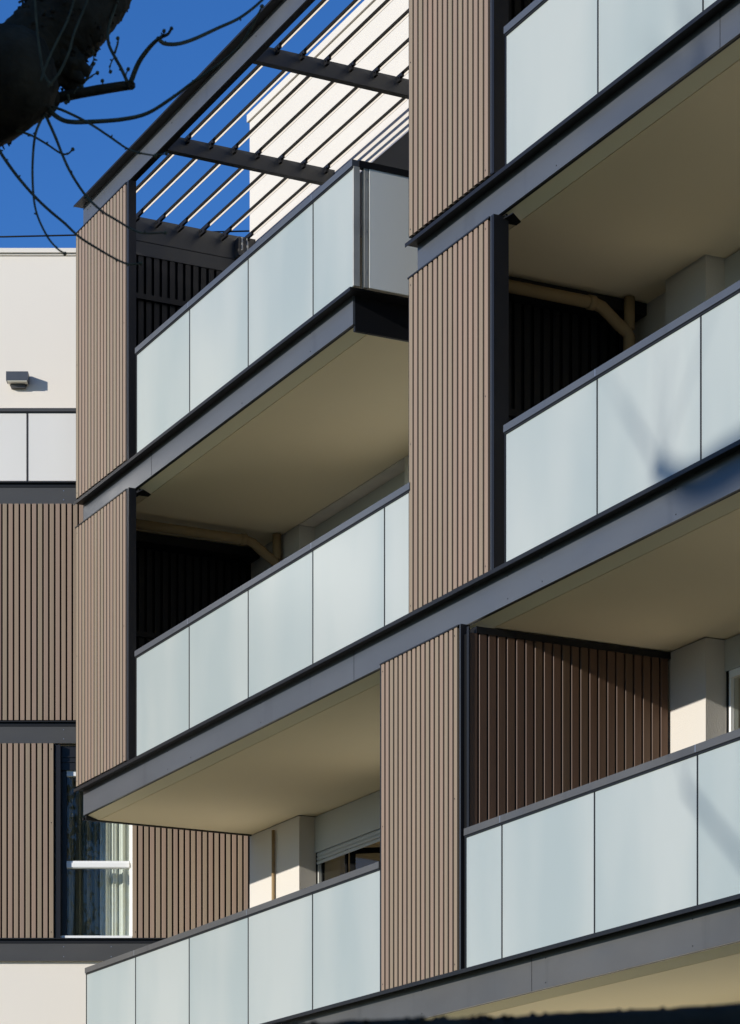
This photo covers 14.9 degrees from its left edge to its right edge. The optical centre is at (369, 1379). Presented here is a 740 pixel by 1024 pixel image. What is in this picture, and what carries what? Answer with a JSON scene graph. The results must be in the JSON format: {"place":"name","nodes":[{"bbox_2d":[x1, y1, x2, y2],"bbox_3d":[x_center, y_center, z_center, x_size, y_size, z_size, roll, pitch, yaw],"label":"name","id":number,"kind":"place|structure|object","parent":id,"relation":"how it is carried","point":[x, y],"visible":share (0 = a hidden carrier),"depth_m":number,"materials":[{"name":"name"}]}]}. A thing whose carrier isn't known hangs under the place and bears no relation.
{"place":"outdoors","nodes":[
{"label":"outdoors","id":0,"kind":"place"},
{"bbox_2d":[0,248,249,1023],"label":"apartment wing","id":1,"kind":"structure","parent":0,"point":[78,895],"depth_m":29.60,"materials":[{"name":"brown wood"}]},
{"bbox_2d":[6,371,28,388],"bbox_3d":[-3.788,-10.745,30.434,0.236,0.148,0.129,0,0,0],"label":"wall lamp","id":2,"kind":"object","parent":1,"relation":"attached to","point":[17,379],"visible":1,"depth_m":30.37,"materials":[{"name":"metal"}]},
{"bbox_2d":[56,745,132,937],"bbox_3d":[-2.887,-5.601,29.805,0.894,2.076,0.411,0,0,0],"label":"window","id":3,"kind":"structure","parent":1,"relation":"in","point":[94,860],"depth_m":29.94,"materials":[{"name":"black glass"}]},
{"bbox_2d":[0,230,249,237],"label":"overhead wire","id":4,"kind":"object","parent":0,"point":[75,235],"visible":0.32,"depth_m":33.14,"materials":[{"name":"black metal"}]},
{"bbox_2d":[0,0,263,266],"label":"plane tree","id":5,"kind":"object","parent":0,"point":[48,48],"visible":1,"depth_m":7.87,"materials":[{"name":"brown plant"}]},
{"bbox_2d":[0,0,363,247],"label":"sky","id":6,"kind":"structure","parent":0,"point":[164,71],"materials":[{"name":"blue"}]},
{"bbox_2d":[73,0,739,1023],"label":"apartment block","id":7,"kind":"structure","parent":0,"point":[407,528],"depth_m":21.80,"materials":[{"name":"beige paint"}]},
{"bbox_2d":[315,790,379,883],"bbox_3d":[0.335,-4.334,27.395,0.841,2.549,2.280,0,0,-27],"label":"window","id":8,"kind":"structure","parent":7,"relation":"in","point":[351,827],"depth_m":27.63,"materials":[{"name":"grey metal"}]},
{"bbox_2d":[315,471,404,539],"bbox_3d":[0.057,-7.208,27.256,0.220,2.582,2.280,0,0,-27],"label":"window","id":9,"kind":"structure","parent":7,"relation":"in","point":[397,482],"depth_m":27.31,"materials":[{"name":"grey glass"}]},
{"bbox_2d":[725,634,739,732],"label":"window","id":10,"kind":"structure","parent":7,"relation":"in","point":[732,645],"depth_m":21.44,"materials":[{"name":"white glass"}]},
{"bbox_2d":[725,250,739,288],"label":"window","id":11,"kind":"structure","parent":7,"relation":"in","point":[732,263],"depth_m":21.37,"materials":[{"name":"glass"}]},
{"bbox_2d":[274,1003,739,1023],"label":"plane tree","id":12,"kind":"object","parent":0,"point":[720,1014],"visible":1,"depth_m":2.56,"materials":[{"name":"plant"}]}
]}

